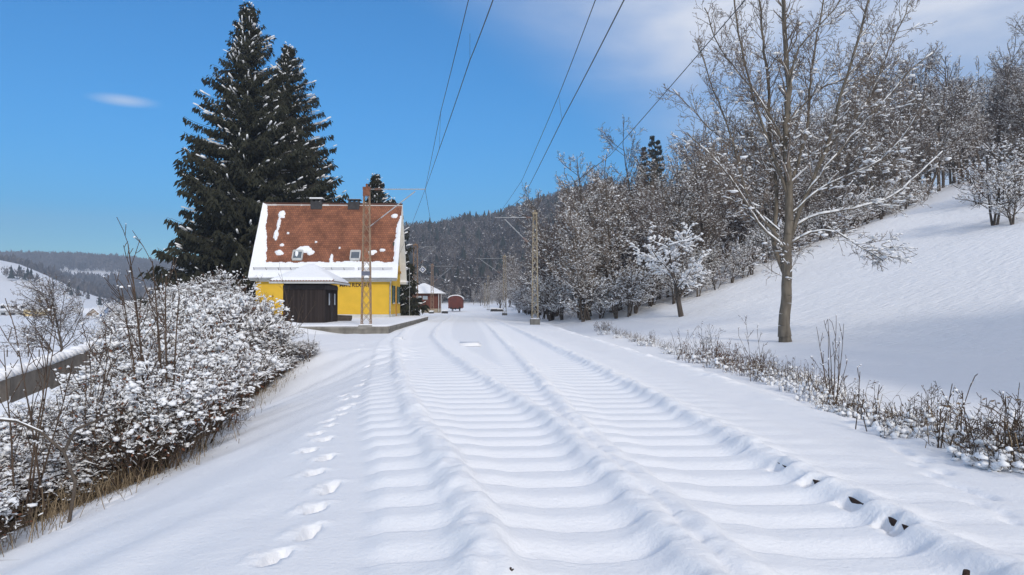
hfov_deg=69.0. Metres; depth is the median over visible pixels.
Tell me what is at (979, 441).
snowy weed
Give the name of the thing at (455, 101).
overhead wire
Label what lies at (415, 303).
spruce tree
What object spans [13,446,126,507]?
snowy bush
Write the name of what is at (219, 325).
snowy bush
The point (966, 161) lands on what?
bare tree
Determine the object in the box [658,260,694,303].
edge shrub
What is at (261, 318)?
snowy bush
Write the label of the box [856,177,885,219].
edge shrub
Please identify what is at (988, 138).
bare tree
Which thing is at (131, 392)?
snowy bush
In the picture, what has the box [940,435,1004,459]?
snowy weed
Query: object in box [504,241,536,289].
bare tree
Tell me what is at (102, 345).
snowy bush
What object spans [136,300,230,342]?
snowy bush
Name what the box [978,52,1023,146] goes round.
bare tree
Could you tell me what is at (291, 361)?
snowy bush
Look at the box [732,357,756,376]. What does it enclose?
snowy weed
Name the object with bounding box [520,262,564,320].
edge shrub
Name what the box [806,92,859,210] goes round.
bare tree
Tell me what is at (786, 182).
bare tree
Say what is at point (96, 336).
snowy shrub
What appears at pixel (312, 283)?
wooden hut
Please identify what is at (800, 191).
bare tree
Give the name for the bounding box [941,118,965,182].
bare tree
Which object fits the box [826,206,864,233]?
edge shrub
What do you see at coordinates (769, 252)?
edge shrub
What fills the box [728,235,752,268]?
edge shrub
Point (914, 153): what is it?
bare tree
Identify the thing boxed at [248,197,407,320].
station house
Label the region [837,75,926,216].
bare tree
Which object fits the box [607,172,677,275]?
bare tree
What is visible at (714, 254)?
edge shrub
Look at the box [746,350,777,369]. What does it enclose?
snowy weed
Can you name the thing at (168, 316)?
snowy bush
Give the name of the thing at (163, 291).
snowy bush
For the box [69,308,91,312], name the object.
village house
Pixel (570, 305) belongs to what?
edge shrub
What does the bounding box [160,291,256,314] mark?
snowy bush
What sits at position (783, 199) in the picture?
bare tree
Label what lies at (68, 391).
snowy bush
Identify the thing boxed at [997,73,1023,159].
bare tree
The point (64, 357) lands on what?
wall
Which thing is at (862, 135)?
bare tree
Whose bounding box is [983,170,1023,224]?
slope shrub
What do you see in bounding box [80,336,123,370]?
snowy bush
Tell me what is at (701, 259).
edge shrub
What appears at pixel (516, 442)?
snow ground
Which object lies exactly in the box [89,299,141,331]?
snowy bush
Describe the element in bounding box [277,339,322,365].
snowy bush
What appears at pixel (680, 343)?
thin shrub
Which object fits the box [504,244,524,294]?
bare tree
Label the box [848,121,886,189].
bare tree
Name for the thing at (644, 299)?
edge shrub
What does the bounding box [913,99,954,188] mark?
bare tree
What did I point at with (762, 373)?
snowy weed
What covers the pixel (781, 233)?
edge shrub
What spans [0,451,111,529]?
snowy bush
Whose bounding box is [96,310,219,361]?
snowy bush
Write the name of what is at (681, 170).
bare tree
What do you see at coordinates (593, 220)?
bare tree
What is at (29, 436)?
snowy bush
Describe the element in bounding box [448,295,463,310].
freight wagon
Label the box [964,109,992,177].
bare tree
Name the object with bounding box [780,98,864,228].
bare tree
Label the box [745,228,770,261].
edge shrub
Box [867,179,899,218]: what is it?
edge shrub
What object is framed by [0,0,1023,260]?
sky
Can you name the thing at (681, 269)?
edge shrub
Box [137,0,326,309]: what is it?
spruce tree
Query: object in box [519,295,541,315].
edge shrub
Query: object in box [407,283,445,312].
goods shed
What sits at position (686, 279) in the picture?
field tree
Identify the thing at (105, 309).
village house
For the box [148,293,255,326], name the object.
snowy bush
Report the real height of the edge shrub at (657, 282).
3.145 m
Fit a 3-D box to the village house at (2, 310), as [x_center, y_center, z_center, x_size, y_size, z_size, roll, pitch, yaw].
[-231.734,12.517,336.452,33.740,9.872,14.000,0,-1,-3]
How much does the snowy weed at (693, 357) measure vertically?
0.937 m
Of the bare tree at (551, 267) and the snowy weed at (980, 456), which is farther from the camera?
the bare tree at (551, 267)
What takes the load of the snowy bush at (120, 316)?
on the snow ground at (516, 442)
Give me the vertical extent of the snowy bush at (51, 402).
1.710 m
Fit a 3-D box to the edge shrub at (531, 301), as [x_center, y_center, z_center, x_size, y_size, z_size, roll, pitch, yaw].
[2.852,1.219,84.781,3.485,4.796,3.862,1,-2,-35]
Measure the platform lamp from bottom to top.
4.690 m
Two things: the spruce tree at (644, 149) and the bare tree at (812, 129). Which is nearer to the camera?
the bare tree at (812, 129)
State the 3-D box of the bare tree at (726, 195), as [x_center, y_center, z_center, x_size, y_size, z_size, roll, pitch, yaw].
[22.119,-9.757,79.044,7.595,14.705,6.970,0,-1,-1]
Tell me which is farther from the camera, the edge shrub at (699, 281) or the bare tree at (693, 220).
the bare tree at (693, 220)
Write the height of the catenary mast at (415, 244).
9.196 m
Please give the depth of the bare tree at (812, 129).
72.31 m
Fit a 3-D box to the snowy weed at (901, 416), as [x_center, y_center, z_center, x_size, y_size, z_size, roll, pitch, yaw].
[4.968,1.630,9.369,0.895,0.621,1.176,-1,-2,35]
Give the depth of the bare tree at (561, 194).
84.96 m
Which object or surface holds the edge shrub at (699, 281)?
on the snow ground at (516, 442)
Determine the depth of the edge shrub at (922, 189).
75.60 m
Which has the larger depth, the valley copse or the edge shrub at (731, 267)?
the valley copse
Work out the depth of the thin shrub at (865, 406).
8.96 m
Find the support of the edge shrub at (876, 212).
on the snow ground at (516, 442)
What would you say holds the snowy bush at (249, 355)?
on the snow ground at (516, 442)
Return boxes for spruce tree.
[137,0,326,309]
[211,41,348,297]
[362,173,390,202]
[386,197,429,315]
[631,147,649,269]
[641,135,662,267]
[654,140,672,262]
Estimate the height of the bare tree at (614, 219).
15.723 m
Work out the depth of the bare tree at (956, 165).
144.97 m
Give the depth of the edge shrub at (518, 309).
118.39 m
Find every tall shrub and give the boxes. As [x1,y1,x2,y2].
[0,295,85,529]
[65,317,120,500]
[99,218,190,469]
[810,314,847,404]
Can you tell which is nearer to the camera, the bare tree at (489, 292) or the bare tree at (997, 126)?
the bare tree at (997, 126)
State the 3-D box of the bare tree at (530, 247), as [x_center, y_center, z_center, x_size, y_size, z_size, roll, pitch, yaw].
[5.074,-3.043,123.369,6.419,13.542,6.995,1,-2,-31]
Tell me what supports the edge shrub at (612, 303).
on the snow ground at (516, 442)
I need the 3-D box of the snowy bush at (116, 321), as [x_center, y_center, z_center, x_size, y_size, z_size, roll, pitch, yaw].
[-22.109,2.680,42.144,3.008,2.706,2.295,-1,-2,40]
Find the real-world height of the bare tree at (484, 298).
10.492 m
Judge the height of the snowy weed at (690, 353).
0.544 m
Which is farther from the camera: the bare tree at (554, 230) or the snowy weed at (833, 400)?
the bare tree at (554, 230)
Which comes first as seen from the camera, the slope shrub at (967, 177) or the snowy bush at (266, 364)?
the snowy bush at (266, 364)
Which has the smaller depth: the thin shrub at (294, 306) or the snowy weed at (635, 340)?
the thin shrub at (294, 306)
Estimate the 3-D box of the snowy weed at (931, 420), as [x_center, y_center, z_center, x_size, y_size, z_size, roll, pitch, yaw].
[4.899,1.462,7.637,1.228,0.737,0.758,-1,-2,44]
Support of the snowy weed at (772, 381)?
on the snow ground at (516, 442)
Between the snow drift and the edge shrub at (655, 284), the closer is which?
the snow drift
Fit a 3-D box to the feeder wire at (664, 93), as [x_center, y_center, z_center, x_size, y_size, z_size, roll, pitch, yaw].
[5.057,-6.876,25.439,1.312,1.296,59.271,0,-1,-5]
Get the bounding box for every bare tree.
[0,272,97,359]
[445,285,454,295]
[455,286,461,294]
[471,286,478,304]
[476,282,487,305]
[479,280,491,305]
[486,284,492,303]
[491,275,504,298]
[492,275,500,301]
[494,274,504,307]
[495,249,524,298]
[495,275,507,307]
[498,280,509,306]
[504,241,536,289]
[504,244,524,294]
[506,182,573,316]
[525,184,604,289]
[526,230,539,273]
[531,209,569,289]
[533,175,610,319]
[534,184,572,287]
[535,170,633,313]
[540,175,606,308]
[543,206,576,281]
[549,150,614,304]
[553,176,614,261]
[553,190,602,319]
[567,149,641,310]
[572,182,606,303]
[586,164,635,283]
[592,114,657,287]
[592,180,635,275]
[606,175,635,284]
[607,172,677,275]
[610,170,658,269]
[612,171,646,268]
[621,150,674,270]
[625,166,700,297]
[629,158,685,267]
[633,170,660,271]
[639,134,739,263]
[640,144,700,293]
[648,135,729,279]
[649,0,951,342]
[664,138,714,256]
[667,122,724,256]
[671,142,748,279]
[678,133,739,258]
[679,138,731,261]
[693,132,755,260]
[701,135,740,243]
[704,151,740,257]
[712,140,764,242]
[722,149,763,255]
[728,99,804,234]
[730,127,799,250]
[749,153,780,228]
[758,117,833,207]
[758,142,809,222]
[778,109,829,218]
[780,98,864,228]
[781,110,837,222]
[797,129,856,229]
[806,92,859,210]
[816,112,859,204]
[819,88,884,220]
[830,115,898,213]
[831,81,884,174]
[833,91,912,185]
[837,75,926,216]
[842,90,913,219]
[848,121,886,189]
[850,51,929,181]
[858,64,900,121]
[862,61,893,160]
[875,91,928,187]
[878,55,945,207]
[883,79,953,181]
[884,92,951,185]
[891,40,949,185]
[895,64,927,113]
[907,75,980,195]
[908,53,944,179]
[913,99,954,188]
[917,61,997,183]
[920,51,984,191]
[921,56,991,187]
[931,71,973,183]
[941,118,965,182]
[943,87,997,180]
[946,55,994,176]
[950,72,993,178]
[952,91,971,183]
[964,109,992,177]
[966,35,1023,171]
[969,56,1023,158]
[976,63,1023,165]
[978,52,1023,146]
[983,54,1011,165]
[986,56,1023,172]
[987,14,1023,135]
[987,67,1023,129]
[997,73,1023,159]
[999,66,1023,165]
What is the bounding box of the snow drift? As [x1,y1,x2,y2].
[281,322,345,334]
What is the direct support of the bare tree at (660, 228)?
on the snow ground at (516, 442)
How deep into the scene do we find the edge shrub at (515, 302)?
105.05 m
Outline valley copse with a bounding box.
[1,265,159,304]
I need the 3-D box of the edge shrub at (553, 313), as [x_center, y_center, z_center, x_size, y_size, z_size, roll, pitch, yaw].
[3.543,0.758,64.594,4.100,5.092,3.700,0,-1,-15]
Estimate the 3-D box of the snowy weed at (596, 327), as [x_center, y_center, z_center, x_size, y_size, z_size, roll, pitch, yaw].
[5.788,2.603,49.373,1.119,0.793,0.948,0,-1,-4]
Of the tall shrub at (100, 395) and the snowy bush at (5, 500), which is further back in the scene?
the tall shrub at (100, 395)
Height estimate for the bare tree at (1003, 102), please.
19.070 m
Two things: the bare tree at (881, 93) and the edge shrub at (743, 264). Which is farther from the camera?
the bare tree at (881, 93)
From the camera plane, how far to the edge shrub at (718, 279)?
56.81 m
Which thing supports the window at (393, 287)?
in the station house at (317, 231)
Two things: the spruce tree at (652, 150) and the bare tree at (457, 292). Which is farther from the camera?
the bare tree at (457, 292)
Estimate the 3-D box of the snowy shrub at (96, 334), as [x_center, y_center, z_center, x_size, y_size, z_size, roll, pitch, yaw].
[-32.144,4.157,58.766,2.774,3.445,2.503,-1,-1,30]
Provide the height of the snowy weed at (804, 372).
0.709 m
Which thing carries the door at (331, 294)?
in the wooden hut
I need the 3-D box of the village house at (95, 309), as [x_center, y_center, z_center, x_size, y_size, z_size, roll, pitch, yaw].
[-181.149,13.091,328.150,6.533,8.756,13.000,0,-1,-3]
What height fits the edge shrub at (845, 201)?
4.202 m
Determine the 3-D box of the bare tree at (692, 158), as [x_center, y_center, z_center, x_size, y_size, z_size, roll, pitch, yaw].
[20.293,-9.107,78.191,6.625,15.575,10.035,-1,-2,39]
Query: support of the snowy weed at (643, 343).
on the snow ground at (516, 442)
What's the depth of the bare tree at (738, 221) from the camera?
66.80 m
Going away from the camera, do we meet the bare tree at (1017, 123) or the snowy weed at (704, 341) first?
the snowy weed at (704, 341)
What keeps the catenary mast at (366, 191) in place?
on the snow ground at (516, 442)
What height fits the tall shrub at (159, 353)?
3.560 m
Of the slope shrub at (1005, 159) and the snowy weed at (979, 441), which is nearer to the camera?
the snowy weed at (979, 441)
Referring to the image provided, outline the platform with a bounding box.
[281,316,427,333]
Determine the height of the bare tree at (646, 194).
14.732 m
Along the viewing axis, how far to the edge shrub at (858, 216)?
63.24 m
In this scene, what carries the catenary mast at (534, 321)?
on the snow ground at (516, 442)
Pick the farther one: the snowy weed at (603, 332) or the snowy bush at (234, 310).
the snowy weed at (603, 332)
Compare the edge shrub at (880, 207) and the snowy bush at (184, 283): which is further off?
the edge shrub at (880, 207)
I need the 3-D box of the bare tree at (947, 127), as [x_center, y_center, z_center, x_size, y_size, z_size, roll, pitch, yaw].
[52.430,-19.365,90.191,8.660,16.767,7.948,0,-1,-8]
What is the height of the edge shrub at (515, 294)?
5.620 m
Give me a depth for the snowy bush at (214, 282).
30.74 m
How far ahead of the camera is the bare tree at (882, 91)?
116.39 m
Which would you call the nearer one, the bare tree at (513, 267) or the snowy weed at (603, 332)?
the snowy weed at (603, 332)
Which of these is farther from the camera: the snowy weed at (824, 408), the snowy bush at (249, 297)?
the snowy bush at (249, 297)
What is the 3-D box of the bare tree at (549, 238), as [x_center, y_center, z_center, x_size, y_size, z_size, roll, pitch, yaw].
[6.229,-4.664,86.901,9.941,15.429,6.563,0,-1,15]
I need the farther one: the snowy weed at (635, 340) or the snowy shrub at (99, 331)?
the snowy shrub at (99, 331)
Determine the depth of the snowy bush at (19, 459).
8.89 m
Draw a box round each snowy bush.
[0,414,66,516]
[0,415,48,520]
[0,422,61,516]
[0,432,17,467]
[0,432,48,507]
[0,442,58,502]
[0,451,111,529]
[0,453,63,524]
[0,466,42,546]
[3,393,120,496]
[3,397,79,496]
[5,404,148,500]
[9,420,36,440]
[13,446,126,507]
[16,391,159,486]
[36,357,235,488]
[49,365,103,399]
[53,350,150,468]
[55,387,193,492]
[56,361,103,389]
[59,323,203,389]
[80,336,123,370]
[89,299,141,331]
[89,335,223,458]
[89,351,261,458]
[94,314,242,441]
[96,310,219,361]
[100,313,134,334]
[104,309,147,325]
[113,307,150,328]
[115,300,157,315]
[119,294,233,336]
[130,302,167,326]
[133,315,188,332]
[133,329,293,440]
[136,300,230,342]
[148,283,200,313]
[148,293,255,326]
[159,284,238,303]
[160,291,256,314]
[166,309,264,370]
[167,281,190,293]
[167,296,255,340]
[171,264,262,303]
[172,292,292,341]
[175,286,287,328]
[198,290,271,313]
[205,292,295,357]
[205,348,263,417]
[223,317,278,368]
[241,350,290,400]
[246,322,291,359]
[252,356,281,387]
[272,353,301,378]
[273,313,307,341]
[273,318,292,343]
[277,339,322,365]
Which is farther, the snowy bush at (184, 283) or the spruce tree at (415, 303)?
the spruce tree at (415, 303)
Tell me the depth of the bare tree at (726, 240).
69.05 m
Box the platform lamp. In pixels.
[406,267,409,315]
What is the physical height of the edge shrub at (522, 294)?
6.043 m
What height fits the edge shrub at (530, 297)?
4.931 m
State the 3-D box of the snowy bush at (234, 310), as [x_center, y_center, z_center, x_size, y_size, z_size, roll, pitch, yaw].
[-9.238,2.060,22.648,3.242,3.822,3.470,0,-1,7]
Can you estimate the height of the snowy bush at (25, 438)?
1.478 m
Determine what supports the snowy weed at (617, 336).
on the snow ground at (516, 442)
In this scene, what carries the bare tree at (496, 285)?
on the snow ground at (516, 442)
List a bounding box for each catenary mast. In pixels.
[358,184,425,333]
[413,243,422,298]
[431,263,447,311]
[475,255,506,314]
[495,210,539,324]
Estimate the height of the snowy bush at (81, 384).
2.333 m
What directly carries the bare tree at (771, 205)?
on the snow ground at (516, 442)
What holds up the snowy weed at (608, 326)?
on the snow ground at (516, 442)
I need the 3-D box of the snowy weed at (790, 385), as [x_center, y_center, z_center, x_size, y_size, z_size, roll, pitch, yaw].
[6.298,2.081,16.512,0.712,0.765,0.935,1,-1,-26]
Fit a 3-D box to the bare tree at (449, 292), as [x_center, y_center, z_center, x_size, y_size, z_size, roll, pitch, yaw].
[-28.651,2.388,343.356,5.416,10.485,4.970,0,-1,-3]
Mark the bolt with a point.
(966, 572)
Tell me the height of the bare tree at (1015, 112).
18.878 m
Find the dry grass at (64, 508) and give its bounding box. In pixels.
[0,359,304,556]
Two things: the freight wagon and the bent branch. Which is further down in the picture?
the bent branch
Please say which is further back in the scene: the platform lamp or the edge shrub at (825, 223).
the platform lamp
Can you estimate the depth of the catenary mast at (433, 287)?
124.69 m
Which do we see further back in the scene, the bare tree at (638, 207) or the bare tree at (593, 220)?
the bare tree at (638, 207)
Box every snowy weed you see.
[592,321,606,330]
[596,324,610,334]
[599,321,611,329]
[612,333,623,337]
[627,333,640,341]
[636,334,654,346]
[645,330,658,342]
[660,338,683,354]
[681,339,710,363]
[684,346,698,358]
[691,321,720,354]
[700,345,729,368]
[710,340,742,366]
[719,352,747,372]
[720,348,744,365]
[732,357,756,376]
[737,355,759,371]
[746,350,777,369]
[747,352,782,381]
[747,358,772,374]
[762,364,795,384]
[773,356,805,381]
[775,363,811,392]
[787,360,815,379]
[794,368,836,404]
[797,361,845,399]
[805,364,839,385]
[807,372,878,407]
[810,399,852,412]
[826,393,879,418]
[827,386,897,419]
[859,396,930,433]
[868,394,945,434]
[872,403,956,441]
[896,381,966,442]
[917,393,1023,447]
[938,383,1023,461]
[940,409,1023,447]
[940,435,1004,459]
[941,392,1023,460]
[946,425,1023,472]
[984,423,1023,473]
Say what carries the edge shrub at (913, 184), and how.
on the snow ground at (516, 442)
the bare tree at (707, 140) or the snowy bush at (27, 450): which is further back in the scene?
the bare tree at (707, 140)
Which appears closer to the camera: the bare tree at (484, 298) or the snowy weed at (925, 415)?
the snowy weed at (925, 415)
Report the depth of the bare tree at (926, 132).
105.79 m
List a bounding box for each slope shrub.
[946,162,1005,205]
[952,136,1023,225]
[976,125,1023,194]
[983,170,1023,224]
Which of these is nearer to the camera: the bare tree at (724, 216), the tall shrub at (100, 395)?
the tall shrub at (100, 395)
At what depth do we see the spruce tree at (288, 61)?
80.76 m
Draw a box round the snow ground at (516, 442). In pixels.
[0,168,1023,574]
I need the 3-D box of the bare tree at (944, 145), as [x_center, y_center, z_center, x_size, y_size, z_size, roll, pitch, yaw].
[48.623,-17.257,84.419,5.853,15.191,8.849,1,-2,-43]
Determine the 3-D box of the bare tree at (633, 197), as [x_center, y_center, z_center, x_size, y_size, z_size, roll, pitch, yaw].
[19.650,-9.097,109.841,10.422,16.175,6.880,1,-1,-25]
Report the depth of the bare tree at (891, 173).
68.73 m
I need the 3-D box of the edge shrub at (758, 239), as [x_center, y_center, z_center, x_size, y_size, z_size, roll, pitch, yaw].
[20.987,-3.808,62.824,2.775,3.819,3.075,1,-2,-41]
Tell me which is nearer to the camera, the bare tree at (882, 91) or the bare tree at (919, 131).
the bare tree at (919, 131)
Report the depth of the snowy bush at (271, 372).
22.83 m
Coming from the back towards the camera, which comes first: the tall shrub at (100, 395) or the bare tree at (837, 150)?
the bare tree at (837, 150)
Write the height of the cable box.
0.150 m
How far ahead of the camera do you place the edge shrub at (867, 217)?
65.02 m
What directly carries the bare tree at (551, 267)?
on the snow ground at (516, 442)
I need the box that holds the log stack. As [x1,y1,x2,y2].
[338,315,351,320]
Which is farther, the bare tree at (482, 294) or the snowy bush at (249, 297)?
the bare tree at (482, 294)
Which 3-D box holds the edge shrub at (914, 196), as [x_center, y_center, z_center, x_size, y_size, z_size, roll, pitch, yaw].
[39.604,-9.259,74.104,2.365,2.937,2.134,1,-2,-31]
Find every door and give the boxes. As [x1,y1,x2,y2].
[330,293,332,321]
[395,288,396,315]
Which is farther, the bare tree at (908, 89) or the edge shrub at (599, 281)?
the bare tree at (908, 89)
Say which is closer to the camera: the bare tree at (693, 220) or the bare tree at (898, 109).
the bare tree at (693, 220)
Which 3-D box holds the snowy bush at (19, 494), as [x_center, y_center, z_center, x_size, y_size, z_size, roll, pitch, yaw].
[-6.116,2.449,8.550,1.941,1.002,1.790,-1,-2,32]
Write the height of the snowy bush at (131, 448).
1.425 m
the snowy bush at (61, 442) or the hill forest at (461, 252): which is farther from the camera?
the hill forest at (461, 252)
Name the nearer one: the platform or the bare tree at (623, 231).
the platform
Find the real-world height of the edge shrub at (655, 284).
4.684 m
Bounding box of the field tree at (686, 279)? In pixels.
[626,222,711,316]
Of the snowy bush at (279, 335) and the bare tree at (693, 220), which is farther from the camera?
the bare tree at (693, 220)
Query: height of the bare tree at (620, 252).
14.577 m
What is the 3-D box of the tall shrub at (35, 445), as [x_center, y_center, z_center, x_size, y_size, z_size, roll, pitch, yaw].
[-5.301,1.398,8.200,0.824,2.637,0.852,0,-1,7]
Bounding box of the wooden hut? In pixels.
[269,264,349,322]
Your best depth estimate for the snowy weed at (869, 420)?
9.19 m
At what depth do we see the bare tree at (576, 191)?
68.35 m
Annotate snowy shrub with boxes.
[66,318,102,345]
[85,328,108,340]
[92,327,106,335]
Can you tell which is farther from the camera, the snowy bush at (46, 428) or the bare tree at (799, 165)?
the bare tree at (799, 165)
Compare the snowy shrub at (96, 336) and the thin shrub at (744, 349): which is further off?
the snowy shrub at (96, 336)
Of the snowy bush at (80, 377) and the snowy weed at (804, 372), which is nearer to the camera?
the snowy bush at (80, 377)
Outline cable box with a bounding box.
[459,342,480,345]
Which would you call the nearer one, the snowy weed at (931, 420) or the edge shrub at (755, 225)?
the snowy weed at (931, 420)
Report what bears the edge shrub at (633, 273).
on the snow ground at (516, 442)
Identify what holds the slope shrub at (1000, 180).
on the snow ground at (516, 442)
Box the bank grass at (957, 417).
[605,323,1023,466]
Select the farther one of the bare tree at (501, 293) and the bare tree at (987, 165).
the bare tree at (501, 293)
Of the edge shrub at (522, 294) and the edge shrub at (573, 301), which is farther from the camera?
the edge shrub at (522, 294)
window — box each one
[392,285,394,303]
[397,287,399,303]
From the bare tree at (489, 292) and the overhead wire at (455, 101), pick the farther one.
the bare tree at (489, 292)
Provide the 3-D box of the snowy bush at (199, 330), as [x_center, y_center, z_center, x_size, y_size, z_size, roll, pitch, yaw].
[-6.834,1.941,15.073,3.287,2.894,3.031,-1,-2,31]
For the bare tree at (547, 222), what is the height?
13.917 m
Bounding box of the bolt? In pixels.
[962,569,969,574]
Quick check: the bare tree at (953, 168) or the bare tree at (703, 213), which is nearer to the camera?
the bare tree at (703, 213)
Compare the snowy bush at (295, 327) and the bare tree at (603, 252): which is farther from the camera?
the bare tree at (603, 252)
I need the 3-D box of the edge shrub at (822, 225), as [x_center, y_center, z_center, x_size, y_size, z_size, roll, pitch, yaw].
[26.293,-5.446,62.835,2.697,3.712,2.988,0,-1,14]
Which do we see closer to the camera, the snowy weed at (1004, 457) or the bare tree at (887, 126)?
the snowy weed at (1004, 457)
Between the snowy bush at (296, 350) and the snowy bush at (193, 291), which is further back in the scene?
the snowy bush at (193, 291)
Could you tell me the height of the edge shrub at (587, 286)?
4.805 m
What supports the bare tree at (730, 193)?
on the snow ground at (516, 442)
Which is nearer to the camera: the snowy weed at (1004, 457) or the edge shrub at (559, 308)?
the snowy weed at (1004, 457)
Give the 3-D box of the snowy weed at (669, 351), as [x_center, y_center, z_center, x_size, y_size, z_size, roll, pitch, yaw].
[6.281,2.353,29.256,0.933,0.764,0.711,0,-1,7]
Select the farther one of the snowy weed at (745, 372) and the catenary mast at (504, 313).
the catenary mast at (504, 313)
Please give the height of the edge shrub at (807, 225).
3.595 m
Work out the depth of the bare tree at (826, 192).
71.43 m
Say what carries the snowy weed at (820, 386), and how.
on the snow ground at (516, 442)
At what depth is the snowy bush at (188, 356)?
12.41 m
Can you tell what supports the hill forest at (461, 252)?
on the snow ground at (516, 442)
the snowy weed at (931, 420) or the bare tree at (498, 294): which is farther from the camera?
the bare tree at (498, 294)
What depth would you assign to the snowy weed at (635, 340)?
37.56 m
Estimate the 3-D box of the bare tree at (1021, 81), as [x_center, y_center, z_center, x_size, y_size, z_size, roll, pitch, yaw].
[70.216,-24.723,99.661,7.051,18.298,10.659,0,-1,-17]
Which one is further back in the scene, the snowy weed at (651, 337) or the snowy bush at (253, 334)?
the snowy weed at (651, 337)
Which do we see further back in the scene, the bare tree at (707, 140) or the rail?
the bare tree at (707, 140)
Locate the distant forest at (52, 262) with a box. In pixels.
[0,249,187,301]
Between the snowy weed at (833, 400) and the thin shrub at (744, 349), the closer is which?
the snowy weed at (833, 400)
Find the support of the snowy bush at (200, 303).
on the snow ground at (516, 442)
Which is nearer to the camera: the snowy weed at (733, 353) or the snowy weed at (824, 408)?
the snowy weed at (824, 408)
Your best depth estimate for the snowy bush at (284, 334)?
24.81 m
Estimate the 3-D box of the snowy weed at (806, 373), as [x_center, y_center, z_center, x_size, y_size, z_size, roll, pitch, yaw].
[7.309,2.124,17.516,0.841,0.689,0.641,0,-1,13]
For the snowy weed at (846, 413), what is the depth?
10.34 m
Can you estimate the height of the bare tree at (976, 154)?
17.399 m
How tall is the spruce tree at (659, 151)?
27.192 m
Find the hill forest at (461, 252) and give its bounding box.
[404,178,614,301]
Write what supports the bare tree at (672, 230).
on the snow ground at (516, 442)
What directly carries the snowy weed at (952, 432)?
on the snow ground at (516, 442)
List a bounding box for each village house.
[0,304,36,314]
[23,305,46,315]
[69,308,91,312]
[85,307,105,315]
[98,305,121,317]
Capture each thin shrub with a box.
[278,263,315,335]
[301,327,317,363]
[670,326,697,360]
[738,315,767,380]
[855,364,883,430]
[936,374,977,449]
[993,391,1023,446]
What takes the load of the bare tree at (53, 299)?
on the snow ground at (516, 442)
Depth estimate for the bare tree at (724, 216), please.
82.04 m
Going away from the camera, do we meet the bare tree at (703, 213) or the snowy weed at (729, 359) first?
the snowy weed at (729, 359)
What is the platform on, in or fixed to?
on the snow ground at (516, 442)
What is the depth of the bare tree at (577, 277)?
56.93 m
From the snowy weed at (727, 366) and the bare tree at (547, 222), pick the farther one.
the bare tree at (547, 222)
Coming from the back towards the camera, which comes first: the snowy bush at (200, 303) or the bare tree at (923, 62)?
the bare tree at (923, 62)
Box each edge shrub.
[508,286,531,314]
[508,295,520,312]
[509,282,525,312]
[511,287,526,313]
[514,278,530,302]
[516,279,529,312]
[517,289,551,318]
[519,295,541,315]
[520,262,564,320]
[521,284,541,314]
[528,269,570,312]
[529,269,571,319]
[540,277,573,319]
[558,284,603,318]
[559,266,607,321]
[565,265,601,316]
[586,281,617,318]
[591,266,625,312]
[594,269,632,318]
[602,256,654,316]
[613,261,659,313]
[614,257,650,303]
[629,249,670,305]
[634,275,669,308]
[647,269,663,298]
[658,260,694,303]
[666,257,696,290]
[669,256,705,296]
[680,238,720,286]
[687,262,713,296]
[691,240,723,281]
[698,241,729,272]
[701,265,732,289]
[706,242,743,274]
[717,247,750,282]
[724,246,770,277]
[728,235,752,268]
[733,240,762,274]
[741,218,771,257]
[741,226,777,258]
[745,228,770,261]
[747,221,781,262]
[762,224,795,259]
[777,222,804,244]
[778,223,819,252]
[794,199,822,228]
[794,207,826,242]
[796,217,808,246]
[808,202,840,240]
[812,212,850,241]
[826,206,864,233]
[828,188,861,226]
[833,189,872,228]
[849,208,877,226]
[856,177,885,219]
[859,208,880,223]
[861,184,899,219]
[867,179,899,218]
[873,190,900,215]
[885,180,925,209]
[900,181,921,205]
[903,168,930,203]
[911,181,930,202]
[918,180,942,199]
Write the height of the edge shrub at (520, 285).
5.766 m
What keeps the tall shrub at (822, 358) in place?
on the snow ground at (516, 442)
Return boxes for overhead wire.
[400,0,492,259]
[474,0,624,276]
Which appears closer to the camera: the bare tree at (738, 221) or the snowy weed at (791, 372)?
the snowy weed at (791, 372)
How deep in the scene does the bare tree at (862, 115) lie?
98.31 m
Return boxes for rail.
[777,462,907,529]
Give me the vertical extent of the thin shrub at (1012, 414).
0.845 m
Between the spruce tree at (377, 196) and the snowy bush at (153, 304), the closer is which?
the snowy bush at (153, 304)
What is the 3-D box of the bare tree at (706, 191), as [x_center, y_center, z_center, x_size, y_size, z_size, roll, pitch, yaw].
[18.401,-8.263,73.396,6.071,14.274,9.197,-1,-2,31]
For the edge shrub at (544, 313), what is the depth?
72.16 m
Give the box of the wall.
[0,331,125,402]
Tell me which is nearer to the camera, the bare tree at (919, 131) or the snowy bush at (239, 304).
the snowy bush at (239, 304)
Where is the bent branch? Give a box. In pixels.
[0,413,113,522]
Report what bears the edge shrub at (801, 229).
on the snow ground at (516, 442)
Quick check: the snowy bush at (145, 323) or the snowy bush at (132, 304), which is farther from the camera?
the snowy bush at (132, 304)
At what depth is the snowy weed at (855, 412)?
10.44 m
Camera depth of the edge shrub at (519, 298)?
98.14 m
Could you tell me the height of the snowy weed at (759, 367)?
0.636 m
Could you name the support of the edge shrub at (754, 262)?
on the snow ground at (516, 442)
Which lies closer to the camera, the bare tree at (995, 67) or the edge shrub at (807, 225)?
the edge shrub at (807, 225)
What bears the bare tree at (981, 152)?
on the snow ground at (516, 442)
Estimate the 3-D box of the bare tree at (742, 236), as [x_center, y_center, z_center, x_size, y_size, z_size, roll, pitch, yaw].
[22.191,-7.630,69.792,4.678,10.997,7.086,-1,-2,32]
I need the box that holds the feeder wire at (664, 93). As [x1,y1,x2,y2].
[535,0,744,211]
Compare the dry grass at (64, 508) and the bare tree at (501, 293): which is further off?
the bare tree at (501, 293)

